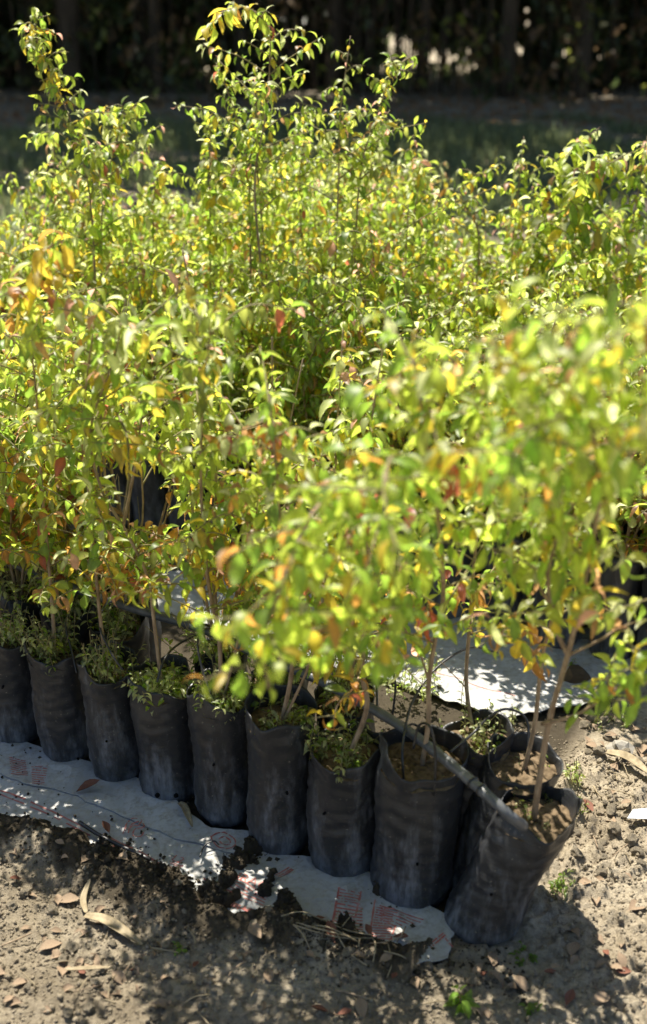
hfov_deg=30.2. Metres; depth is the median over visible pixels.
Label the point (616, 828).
soil clod
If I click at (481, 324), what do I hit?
potted sapling
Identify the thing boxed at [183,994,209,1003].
twig
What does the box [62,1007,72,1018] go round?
soil clod
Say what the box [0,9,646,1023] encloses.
ground
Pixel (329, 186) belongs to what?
potted sapling
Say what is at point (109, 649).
drip tube
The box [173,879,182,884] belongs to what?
soil clod
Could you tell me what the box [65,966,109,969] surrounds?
dry sheath
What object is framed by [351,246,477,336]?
potted sapling
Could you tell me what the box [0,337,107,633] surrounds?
potted sapling
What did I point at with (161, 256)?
potted sapling
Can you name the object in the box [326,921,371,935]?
dry stalk
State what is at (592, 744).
dead leaf
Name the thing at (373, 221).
potted sapling
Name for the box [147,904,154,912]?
soil clod
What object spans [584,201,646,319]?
potted sapling
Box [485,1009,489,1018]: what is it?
dead leaf
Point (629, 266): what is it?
potted sapling
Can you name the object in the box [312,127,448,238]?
potted sapling
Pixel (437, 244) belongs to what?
potted sapling
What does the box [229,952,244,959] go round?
dead leaf
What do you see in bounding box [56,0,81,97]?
tree
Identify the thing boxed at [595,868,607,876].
soil clod
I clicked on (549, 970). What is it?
dead leaf
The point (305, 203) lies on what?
potted sapling
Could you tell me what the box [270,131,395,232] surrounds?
potted sapling
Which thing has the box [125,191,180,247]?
potted sapling
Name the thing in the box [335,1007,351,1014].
dead leaf
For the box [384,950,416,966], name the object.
dry stalk
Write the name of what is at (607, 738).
soil clod
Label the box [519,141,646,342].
potted sapling
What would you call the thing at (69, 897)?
dead leaf
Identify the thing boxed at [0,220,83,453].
potted sapling
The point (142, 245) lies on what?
potted sapling
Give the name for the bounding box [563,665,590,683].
stone
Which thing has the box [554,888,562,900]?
dead leaf
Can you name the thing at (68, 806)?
plastic sheet
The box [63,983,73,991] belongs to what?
dead leaf
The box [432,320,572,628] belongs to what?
potted sapling
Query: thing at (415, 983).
dead leaf
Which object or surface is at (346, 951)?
soil clod
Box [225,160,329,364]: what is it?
potted sapling
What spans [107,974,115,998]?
twig
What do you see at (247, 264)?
potted sapling
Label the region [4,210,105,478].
potted sapling
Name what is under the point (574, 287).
potted sapling
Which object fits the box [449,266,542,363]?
potted sapling
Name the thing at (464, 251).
potted sapling
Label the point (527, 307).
potted sapling
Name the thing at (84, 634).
potted sapling
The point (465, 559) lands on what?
potted sapling
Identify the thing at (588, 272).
potted sapling
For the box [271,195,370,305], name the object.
potted sapling
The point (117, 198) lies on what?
potted sapling
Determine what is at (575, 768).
weed
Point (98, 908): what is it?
dead leaf
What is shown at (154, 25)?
tree
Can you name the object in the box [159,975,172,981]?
dead leaf
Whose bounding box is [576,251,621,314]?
potted sapling
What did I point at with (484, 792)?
irrigation hose
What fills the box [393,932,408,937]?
dead leaf
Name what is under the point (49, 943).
dead leaf
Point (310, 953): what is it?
dead leaf
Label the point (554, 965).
dead leaf
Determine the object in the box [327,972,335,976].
dead leaf
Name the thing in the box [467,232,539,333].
potted sapling
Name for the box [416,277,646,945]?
potted sapling
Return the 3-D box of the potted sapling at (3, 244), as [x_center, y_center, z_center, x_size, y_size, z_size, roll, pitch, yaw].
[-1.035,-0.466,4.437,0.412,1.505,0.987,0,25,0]
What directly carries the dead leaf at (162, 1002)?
on the ground at (538, 917)
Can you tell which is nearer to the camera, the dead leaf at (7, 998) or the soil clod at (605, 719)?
the dead leaf at (7, 998)
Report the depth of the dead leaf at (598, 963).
2.15 m
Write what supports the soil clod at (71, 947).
on the ground at (538, 917)
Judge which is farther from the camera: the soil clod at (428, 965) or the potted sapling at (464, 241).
the potted sapling at (464, 241)
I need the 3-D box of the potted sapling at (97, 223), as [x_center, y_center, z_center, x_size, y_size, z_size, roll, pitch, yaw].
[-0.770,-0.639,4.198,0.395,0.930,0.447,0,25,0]
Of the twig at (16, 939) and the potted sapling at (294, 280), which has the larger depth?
the potted sapling at (294, 280)
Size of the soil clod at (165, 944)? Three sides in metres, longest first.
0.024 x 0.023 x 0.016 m
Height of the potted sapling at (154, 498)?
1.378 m
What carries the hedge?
on the ground at (538, 917)
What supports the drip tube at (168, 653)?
attached to the irrigation hose
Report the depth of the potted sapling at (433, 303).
3.33 m
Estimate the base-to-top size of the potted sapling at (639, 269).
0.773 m
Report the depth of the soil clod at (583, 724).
2.83 m
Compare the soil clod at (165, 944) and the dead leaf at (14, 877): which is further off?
the dead leaf at (14, 877)
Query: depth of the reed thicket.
15.96 m
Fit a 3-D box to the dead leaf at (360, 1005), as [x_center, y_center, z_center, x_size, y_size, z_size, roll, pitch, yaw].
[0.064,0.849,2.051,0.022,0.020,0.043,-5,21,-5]
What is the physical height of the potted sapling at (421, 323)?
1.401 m
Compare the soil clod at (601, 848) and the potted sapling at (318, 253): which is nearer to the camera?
the soil clod at (601, 848)
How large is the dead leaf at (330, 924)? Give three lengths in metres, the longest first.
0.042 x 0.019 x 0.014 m
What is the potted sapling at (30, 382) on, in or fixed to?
on the ground at (538, 917)
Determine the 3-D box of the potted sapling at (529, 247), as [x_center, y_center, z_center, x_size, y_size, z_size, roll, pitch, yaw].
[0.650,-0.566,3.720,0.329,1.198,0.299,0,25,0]
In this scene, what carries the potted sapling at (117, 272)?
on the ground at (538, 917)
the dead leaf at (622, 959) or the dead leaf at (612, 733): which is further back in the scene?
the dead leaf at (612, 733)
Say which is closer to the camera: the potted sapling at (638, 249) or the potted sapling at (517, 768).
the potted sapling at (517, 768)
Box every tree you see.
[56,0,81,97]
[148,0,165,94]
[231,0,246,98]
[324,0,342,93]
[412,0,431,92]
[497,0,518,97]
[569,0,594,98]
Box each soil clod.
[6,900,17,909]
[19,888,31,897]
[23,982,32,990]
[41,918,49,925]
[47,904,57,914]
[58,953,68,963]
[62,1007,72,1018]
[65,942,78,953]
[82,1001,94,1014]
[90,978,102,987]
[98,968,107,973]
[106,940,115,946]
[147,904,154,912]
[147,937,155,943]
[149,1014,157,1020]
[161,940,170,949]
[165,984,171,994]
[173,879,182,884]
[180,974,192,984]
[249,918,257,923]
[265,906,272,911]
[287,1001,294,1007]
[340,994,349,1006]
[341,946,351,956]
[368,983,378,990]
[424,961,433,970]
[467,975,479,984]
[549,1008,554,1014]
[570,847,582,858]
[571,828,580,837]
[579,720,590,728]
[584,748,593,754]
[587,715,595,722]
[593,746,606,756]
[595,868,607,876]
[596,844,604,851]
[598,716,608,724]
[599,839,607,845]
[600,853,606,859]
[602,733,611,741]
[606,803,615,810]
[606,808,615,816]
[609,821,621,836]
[622,748,630,758]
[622,813,629,820]
[625,832,638,846]
[630,846,644,856]
[636,858,645,866]
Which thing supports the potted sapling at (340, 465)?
on the ground at (538, 917)
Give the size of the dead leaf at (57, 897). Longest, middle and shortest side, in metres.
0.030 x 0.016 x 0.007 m
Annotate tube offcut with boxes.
[78,820,151,861]
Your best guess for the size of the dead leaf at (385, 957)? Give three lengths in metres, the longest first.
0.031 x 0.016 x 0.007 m
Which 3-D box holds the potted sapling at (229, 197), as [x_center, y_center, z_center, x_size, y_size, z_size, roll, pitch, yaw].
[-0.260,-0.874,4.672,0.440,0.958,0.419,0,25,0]
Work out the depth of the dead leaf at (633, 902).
2.27 m
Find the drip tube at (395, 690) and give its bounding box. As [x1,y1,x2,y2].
[375,674,396,714]
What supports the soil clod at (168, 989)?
on the ground at (538, 917)
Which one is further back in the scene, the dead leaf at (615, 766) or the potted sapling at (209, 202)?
the potted sapling at (209, 202)
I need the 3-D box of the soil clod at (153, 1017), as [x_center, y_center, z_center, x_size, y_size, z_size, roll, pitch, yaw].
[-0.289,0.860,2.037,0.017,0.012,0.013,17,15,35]
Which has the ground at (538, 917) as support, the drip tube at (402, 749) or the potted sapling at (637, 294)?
the potted sapling at (637, 294)
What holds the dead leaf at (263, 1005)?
on the ground at (538, 917)
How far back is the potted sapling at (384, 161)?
4.36 m
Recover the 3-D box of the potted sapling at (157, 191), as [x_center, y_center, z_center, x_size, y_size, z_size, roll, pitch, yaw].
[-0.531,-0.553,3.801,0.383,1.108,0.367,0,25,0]
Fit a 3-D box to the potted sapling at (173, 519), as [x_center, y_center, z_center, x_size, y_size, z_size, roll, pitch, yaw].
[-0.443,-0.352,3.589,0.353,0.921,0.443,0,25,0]
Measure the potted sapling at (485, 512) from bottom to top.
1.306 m
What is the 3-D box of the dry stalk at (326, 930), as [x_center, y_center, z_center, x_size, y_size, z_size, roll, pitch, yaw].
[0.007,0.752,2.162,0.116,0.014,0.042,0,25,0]
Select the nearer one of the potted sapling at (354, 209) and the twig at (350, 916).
the twig at (350, 916)
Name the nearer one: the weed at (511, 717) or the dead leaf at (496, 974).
the dead leaf at (496, 974)
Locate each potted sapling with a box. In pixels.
[0,122,96,297]
[0,213,28,471]
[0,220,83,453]
[0,221,36,406]
[0,229,130,761]
[0,231,80,393]
[0,280,195,618]
[0,286,70,580]
[0,291,141,653]
[0,324,98,578]
[0,333,80,742]
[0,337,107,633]
[0,362,16,580]
[2,222,126,471]
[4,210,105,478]
[10,186,86,287]
[11,7,153,527]
[16,295,152,781]
[24,367,234,663]
[26,294,232,660]
[28,96,164,332]
[31,268,259,801]
[39,166,139,341]
[50,195,134,292]
[68,189,142,263]
[68,241,155,414]
[72,218,168,408]
[76,205,137,262]
[87,250,314,683]
[88,233,166,415]
[89,282,346,828]
[103,155,207,438]
[103,205,205,372]
[104,221,215,535]
[112,189,171,282]
[115,243,233,537]
[118,192,220,337]
[120,202,178,267]
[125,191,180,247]
[130,155,272,287]
[137,208,224,288]
[154,116,288,427]
[155,254,273,433]
[159,287,270,553]
[163,190,222,256]
[166,190,246,305]
[172,63,313,374]
[183,462,442,876]
[187,337,381,688]
[196,1,324,509]
[197,70,326,509]
[197,191,247,249]
[198,174,283,245]
[199,204,291,415]
[199,225,295,425]
[203,347,416,854]
[204,149,271,221]
[206,240,292,363]
[208,180,287,343]
[216,178,292,253]
[219,269,344,550]
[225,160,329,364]
[241,109,356,425]
[243,199,307,386]
[243,247,336,468]
[251,267,382,535]
[256,137,321,274]
[259,134,366,371]
[264,157,327,233]
[266,178,360,248]
[266,321,438,731]
[267,262,411,471]
[269,36,403,467]
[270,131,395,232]
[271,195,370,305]
[277,198,390,418]
[292,298,551,908]
[297,195,397,345]
[299,172,394,319]
[304,52,426,360]
[311,207,437,408]
[311,273,439,549]
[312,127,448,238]
[312,155,391,218]
[317,159,405,267]
[322,303,460,598]
[323,198,454,452]
[335,133,447,235]
[343,179,413,289]
[343,265,454,492]
[349,208,451,305]
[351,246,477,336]
[358,135,474,327]
[371,157,453,282]
[374,224,455,372]
[375,324,556,842]
[376,173,451,250]
[380,227,481,351]
[380,258,492,366]
[384,336,644,890]
[385,216,442,309]
[392,283,504,508]
[392,334,499,618]
[408,290,491,428]
[414,223,492,340]
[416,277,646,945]
[422,235,528,329]
[424,156,517,331]
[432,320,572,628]
[435,213,532,321]
[443,338,521,582]
[449,138,561,321]
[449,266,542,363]
[449,292,551,435]
[457,322,521,423]
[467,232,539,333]
[481,127,600,334]
[481,251,607,506]
[491,210,618,312]
[498,215,592,313]
[506,363,574,612]
[508,204,592,317]
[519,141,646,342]
[519,355,646,648]
[522,267,635,366]
[522,284,582,365]
[524,253,618,319]
[540,325,646,659]
[549,341,646,627]
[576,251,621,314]
[577,141,646,328]
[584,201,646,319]
[591,281,646,344]
[611,272,642,302]
[611,453,646,669]
[618,452,646,591]
[625,248,646,304]
[625,251,645,306]
[625,342,646,530]
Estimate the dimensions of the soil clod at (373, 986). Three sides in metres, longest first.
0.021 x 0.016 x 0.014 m
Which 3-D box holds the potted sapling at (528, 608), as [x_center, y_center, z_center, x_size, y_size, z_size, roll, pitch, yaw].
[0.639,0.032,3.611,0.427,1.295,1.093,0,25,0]
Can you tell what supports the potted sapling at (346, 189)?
on the ground at (538, 917)
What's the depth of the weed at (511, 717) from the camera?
2.84 m
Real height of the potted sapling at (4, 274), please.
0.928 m
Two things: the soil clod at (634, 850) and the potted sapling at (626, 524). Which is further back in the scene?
the potted sapling at (626, 524)
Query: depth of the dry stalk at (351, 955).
2.12 m
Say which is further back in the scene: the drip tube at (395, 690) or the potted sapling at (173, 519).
the potted sapling at (173, 519)
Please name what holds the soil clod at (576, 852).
on the ground at (538, 917)
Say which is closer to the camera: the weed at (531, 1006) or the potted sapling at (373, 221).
the weed at (531, 1006)
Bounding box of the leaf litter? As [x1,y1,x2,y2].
[0,96,646,127]
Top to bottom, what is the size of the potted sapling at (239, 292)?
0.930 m
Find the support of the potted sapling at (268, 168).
on the ground at (538, 917)
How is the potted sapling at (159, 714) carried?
on the ground at (538, 917)
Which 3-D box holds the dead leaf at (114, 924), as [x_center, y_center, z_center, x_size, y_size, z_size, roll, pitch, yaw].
[-0.391,0.768,2.216,0.122,0.015,0.078,0,25,0]
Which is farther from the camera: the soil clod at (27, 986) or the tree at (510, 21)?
the tree at (510, 21)
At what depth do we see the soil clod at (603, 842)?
2.43 m
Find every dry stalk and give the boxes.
[281,911,359,927]
[293,924,310,949]
[294,924,371,938]
[296,922,358,938]
[305,925,357,941]
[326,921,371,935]
[335,931,366,965]
[372,937,375,962]
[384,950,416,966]
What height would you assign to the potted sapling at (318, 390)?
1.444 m
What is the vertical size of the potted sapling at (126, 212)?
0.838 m
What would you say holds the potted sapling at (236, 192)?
on the ground at (538, 917)
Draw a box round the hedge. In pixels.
[0,0,646,105]
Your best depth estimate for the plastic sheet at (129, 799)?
2.57 m
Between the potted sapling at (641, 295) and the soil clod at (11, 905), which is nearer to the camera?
the soil clod at (11, 905)
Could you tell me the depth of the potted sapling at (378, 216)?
3.96 m
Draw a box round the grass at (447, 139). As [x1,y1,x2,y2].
[0,106,646,315]
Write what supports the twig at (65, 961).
on the ground at (538, 917)
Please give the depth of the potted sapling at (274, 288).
3.32 m
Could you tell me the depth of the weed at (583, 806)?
2.49 m
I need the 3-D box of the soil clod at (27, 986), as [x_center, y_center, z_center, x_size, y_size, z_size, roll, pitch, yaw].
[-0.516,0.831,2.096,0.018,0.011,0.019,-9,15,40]
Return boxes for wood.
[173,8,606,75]
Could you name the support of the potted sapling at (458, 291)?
on the ground at (538, 917)
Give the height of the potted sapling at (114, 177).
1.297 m
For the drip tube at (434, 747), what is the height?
0.138 m
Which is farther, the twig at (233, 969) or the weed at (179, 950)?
the weed at (179, 950)
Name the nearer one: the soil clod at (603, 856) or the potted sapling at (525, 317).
the soil clod at (603, 856)
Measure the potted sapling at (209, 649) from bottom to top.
1.176 m
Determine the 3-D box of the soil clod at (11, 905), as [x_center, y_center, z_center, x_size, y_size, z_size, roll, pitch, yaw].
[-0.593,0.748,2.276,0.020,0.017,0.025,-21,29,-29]
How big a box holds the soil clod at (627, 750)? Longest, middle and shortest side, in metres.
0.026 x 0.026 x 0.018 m
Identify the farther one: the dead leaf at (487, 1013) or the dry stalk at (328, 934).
the dry stalk at (328, 934)
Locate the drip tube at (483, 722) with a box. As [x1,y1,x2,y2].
[449,708,529,752]
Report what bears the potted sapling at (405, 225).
on the ground at (538, 917)
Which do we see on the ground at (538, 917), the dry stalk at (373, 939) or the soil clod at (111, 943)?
the soil clod at (111, 943)
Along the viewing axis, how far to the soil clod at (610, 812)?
2.50 m
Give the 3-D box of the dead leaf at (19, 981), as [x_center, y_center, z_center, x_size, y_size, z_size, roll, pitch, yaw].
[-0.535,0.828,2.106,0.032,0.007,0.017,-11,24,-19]
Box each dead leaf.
[3,995,13,1002]
[10,875,22,878]
[10,996,21,1005]
[11,978,27,984]
[19,925,30,929]
[37,939,61,950]
[51,927,61,931]
[52,948,59,959]
[54,894,61,903]
[55,839,63,843]
[56,965,69,976]
[60,893,79,902]
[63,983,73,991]
[74,928,88,937]
[74,958,83,971]
[76,779,98,791]
[81,854,90,862]
[82,953,101,965]
[94,905,106,912]
[100,991,111,998]
[102,820,109,833]
[110,989,122,995]
[112,970,126,983]
[116,852,128,860]
[133,965,138,975]
[149,998,168,1007]
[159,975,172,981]
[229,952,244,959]
[248,923,261,937]
[262,1001,272,1010]
[263,969,273,983]
[305,950,314,957]
[311,1004,328,1011]
[326,920,336,941]
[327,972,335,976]
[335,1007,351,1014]
[351,950,364,958]
[354,997,366,1017]
[365,924,371,936]
[379,953,392,961]
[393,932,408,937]
[410,976,419,988]
[472,965,480,973]
[476,1005,486,1017]
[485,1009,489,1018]
[488,951,498,967]
[488,971,504,987]
[504,981,519,989]
[513,975,528,991]
[544,968,560,973]
[550,963,559,967]
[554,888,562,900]
[565,989,574,1006]
[566,928,580,939]
[567,942,579,957]
[570,955,578,963]
[579,879,591,884]
[584,799,593,810]
[586,741,595,746]
[591,991,611,1002]
[594,934,603,943]
[595,960,605,967]
[605,731,616,735]
[610,763,618,770]
[610,963,623,969]
[613,967,631,973]
[617,951,626,966]
[621,799,630,803]
[628,899,645,910]
[638,744,646,753]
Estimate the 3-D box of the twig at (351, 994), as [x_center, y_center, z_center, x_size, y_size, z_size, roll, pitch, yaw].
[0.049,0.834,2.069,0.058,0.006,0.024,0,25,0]
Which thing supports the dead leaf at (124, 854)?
on the ground at (538, 917)
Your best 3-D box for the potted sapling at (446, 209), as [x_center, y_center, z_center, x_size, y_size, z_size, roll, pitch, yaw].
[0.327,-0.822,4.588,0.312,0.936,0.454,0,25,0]
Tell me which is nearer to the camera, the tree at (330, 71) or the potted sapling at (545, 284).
the potted sapling at (545, 284)
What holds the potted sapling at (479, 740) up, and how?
on the ground at (538, 917)
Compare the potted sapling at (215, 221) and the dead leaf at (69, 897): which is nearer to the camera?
the dead leaf at (69, 897)
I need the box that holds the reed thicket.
[0,0,646,94]
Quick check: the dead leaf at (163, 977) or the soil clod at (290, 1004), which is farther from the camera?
the dead leaf at (163, 977)
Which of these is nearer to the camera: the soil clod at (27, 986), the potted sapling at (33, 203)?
the soil clod at (27, 986)
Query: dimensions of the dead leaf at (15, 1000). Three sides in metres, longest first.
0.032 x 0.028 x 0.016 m
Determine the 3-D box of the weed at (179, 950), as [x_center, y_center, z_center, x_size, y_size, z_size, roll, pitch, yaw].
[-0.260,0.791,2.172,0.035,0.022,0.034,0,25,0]
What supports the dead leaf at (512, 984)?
on the ground at (538, 917)
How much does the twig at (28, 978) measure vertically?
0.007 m
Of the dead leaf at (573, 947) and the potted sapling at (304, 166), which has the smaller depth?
the dead leaf at (573, 947)
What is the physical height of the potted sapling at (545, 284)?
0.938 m
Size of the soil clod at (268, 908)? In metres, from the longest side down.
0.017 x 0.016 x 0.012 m
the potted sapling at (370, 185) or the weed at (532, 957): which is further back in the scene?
the potted sapling at (370, 185)
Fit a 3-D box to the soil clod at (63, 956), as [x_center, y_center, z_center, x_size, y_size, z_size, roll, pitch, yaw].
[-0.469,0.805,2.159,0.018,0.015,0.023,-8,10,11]
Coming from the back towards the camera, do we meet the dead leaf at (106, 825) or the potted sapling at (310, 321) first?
the potted sapling at (310, 321)
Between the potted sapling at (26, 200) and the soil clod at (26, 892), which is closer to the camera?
the soil clod at (26, 892)
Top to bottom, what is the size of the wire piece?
0.007 m
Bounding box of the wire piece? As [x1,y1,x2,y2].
[199,840,218,856]
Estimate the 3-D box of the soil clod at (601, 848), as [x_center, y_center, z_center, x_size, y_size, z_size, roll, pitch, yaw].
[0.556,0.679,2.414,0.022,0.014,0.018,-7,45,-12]
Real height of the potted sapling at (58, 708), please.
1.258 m
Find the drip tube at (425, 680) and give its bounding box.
[403,646,497,731]
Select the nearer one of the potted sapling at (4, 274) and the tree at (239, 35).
the potted sapling at (4, 274)
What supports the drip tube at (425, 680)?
attached to the irrigation hose
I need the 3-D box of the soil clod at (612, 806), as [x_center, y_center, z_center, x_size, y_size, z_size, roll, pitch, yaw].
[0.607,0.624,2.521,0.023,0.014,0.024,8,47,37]
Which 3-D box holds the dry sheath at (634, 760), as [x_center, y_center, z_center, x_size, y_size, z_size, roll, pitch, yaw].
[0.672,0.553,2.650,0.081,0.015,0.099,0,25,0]
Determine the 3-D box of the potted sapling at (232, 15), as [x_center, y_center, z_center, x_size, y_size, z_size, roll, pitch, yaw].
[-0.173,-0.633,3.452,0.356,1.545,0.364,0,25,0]
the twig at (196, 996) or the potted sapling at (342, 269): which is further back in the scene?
the potted sapling at (342, 269)
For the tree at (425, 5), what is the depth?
15.85 m
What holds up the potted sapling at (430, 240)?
on the ground at (538, 917)
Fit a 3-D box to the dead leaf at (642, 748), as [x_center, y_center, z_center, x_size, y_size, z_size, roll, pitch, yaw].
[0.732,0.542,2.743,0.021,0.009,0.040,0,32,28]
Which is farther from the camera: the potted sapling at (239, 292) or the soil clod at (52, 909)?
the potted sapling at (239, 292)
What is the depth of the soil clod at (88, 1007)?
2.05 m
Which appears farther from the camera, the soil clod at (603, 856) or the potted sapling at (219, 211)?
the potted sapling at (219, 211)
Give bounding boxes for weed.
[172,941,187,956]
[381,636,443,704]
[443,985,479,1018]
[487,699,521,729]
[508,940,537,966]
[518,1002,545,1016]
[548,868,575,897]
[563,758,585,785]
[578,794,588,814]
[594,695,630,732]
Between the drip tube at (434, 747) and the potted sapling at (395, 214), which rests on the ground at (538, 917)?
the potted sapling at (395, 214)
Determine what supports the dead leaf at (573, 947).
on the ground at (538, 917)
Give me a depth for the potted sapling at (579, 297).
3.49 m
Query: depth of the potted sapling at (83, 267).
3.74 m
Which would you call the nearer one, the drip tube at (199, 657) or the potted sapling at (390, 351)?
the drip tube at (199, 657)
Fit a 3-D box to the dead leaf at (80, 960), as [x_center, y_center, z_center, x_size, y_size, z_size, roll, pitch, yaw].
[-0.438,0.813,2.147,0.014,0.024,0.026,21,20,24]
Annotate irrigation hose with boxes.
[6,563,528,830]
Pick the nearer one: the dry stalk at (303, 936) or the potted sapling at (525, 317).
the dry stalk at (303, 936)
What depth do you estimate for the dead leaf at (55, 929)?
2.22 m
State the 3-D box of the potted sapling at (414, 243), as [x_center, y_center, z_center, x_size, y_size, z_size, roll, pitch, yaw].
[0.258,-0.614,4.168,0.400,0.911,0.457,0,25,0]
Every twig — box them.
[1,933,31,945]
[20,970,36,987]
[51,960,80,963]
[72,979,86,1000]
[73,984,101,991]
[99,950,125,969]
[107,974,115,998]
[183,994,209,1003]
[224,960,247,982]
[268,984,281,988]
[335,989,368,999]
[342,908,362,926]
[415,1000,448,1006]
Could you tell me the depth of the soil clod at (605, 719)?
2.84 m
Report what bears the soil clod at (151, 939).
on the ground at (538, 917)
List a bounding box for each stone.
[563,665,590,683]
[606,740,634,753]
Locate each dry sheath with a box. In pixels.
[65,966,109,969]
[80,879,89,912]
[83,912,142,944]
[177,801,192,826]
[606,749,646,772]
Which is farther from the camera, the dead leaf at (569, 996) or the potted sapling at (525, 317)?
the potted sapling at (525, 317)
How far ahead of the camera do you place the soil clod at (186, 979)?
2.10 m
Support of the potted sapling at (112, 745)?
on the ground at (538, 917)
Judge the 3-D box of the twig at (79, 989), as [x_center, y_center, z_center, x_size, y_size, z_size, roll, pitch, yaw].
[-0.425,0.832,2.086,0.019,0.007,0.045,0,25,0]
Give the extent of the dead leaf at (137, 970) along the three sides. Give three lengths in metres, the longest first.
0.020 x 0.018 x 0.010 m
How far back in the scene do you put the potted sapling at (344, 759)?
1.57 m
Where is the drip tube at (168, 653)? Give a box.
[156,634,197,682]
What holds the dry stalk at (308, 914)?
on the woven sack at (316, 891)
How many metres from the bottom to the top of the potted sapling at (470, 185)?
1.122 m
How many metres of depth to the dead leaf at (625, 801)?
2.53 m
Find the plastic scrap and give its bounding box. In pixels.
[627,808,646,818]
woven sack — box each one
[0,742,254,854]
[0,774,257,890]
[157,571,646,716]
[226,852,454,963]
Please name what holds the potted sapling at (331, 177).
on the ground at (538, 917)
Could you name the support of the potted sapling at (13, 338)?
on the ground at (538, 917)
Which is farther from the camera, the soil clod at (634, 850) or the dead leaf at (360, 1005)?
the soil clod at (634, 850)
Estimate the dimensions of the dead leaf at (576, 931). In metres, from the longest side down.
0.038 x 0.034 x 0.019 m
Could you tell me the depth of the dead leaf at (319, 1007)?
2.04 m
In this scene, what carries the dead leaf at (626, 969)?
on the ground at (538, 917)
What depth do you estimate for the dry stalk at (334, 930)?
2.15 m
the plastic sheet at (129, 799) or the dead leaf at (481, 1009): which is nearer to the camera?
the dead leaf at (481, 1009)
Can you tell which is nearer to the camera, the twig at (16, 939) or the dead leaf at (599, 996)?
the dead leaf at (599, 996)
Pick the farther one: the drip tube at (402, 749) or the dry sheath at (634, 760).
the dry sheath at (634, 760)
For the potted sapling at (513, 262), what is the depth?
3.65 m
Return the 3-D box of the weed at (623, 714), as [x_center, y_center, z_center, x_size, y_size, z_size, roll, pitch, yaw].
[0.687,0.473,2.860,0.100,0.058,0.128,0,25,0]
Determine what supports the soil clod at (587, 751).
on the ground at (538, 917)
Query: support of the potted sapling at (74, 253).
on the ground at (538, 917)
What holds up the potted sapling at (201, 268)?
on the ground at (538, 917)
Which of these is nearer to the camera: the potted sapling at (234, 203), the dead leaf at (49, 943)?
the dead leaf at (49, 943)
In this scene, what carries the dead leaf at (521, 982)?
on the ground at (538, 917)
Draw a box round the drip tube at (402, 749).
[401,723,442,778]
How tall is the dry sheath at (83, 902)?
0.015 m
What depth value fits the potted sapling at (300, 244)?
3.48 m
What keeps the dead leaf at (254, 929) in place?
on the ground at (538, 917)
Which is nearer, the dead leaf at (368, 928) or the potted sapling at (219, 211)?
the dead leaf at (368, 928)
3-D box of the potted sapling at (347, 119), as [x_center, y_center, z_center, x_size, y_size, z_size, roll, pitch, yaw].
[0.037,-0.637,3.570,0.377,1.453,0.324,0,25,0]
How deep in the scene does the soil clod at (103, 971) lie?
2.13 m
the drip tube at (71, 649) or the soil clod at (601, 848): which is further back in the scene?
the drip tube at (71, 649)
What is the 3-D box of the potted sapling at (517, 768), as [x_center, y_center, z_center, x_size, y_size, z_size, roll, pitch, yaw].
[0.291,0.238,1.953,0.446,1.221,0.523,0,25,0]
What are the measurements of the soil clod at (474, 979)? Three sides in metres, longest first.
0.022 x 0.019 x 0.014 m
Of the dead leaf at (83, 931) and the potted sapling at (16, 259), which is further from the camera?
the potted sapling at (16, 259)
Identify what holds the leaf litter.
on the ground at (538, 917)
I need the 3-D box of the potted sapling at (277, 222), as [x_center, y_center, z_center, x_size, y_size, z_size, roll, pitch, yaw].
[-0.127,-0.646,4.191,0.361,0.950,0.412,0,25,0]
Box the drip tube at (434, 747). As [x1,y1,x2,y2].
[412,722,436,796]
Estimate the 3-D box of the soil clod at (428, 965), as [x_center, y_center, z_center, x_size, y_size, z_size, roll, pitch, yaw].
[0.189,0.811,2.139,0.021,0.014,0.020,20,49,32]
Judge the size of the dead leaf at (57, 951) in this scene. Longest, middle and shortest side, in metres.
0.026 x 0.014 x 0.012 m
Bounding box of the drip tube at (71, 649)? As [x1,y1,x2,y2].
[65,592,77,673]
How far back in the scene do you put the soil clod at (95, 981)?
2.10 m
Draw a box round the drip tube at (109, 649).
[98,601,123,670]
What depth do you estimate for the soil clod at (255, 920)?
2.19 m
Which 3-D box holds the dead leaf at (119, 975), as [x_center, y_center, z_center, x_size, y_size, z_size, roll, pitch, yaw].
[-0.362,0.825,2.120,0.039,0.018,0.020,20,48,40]
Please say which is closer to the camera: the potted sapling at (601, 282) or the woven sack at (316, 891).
the woven sack at (316, 891)
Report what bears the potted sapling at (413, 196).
on the ground at (538, 917)
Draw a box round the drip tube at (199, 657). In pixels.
[196,627,235,694]
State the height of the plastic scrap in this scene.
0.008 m
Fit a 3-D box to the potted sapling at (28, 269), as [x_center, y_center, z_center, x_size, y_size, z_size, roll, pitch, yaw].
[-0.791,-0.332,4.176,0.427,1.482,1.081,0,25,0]
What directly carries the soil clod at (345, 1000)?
on the ground at (538, 917)
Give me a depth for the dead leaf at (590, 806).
2.52 m
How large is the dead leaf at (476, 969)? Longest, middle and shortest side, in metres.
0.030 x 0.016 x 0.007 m
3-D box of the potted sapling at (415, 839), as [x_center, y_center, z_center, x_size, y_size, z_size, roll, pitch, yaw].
[0.162,0.284,1.821,0.398,1.249,0.761,0,25,0]
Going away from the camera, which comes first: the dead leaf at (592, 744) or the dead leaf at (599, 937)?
the dead leaf at (599, 937)
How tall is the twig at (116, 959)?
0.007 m
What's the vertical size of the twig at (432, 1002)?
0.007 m

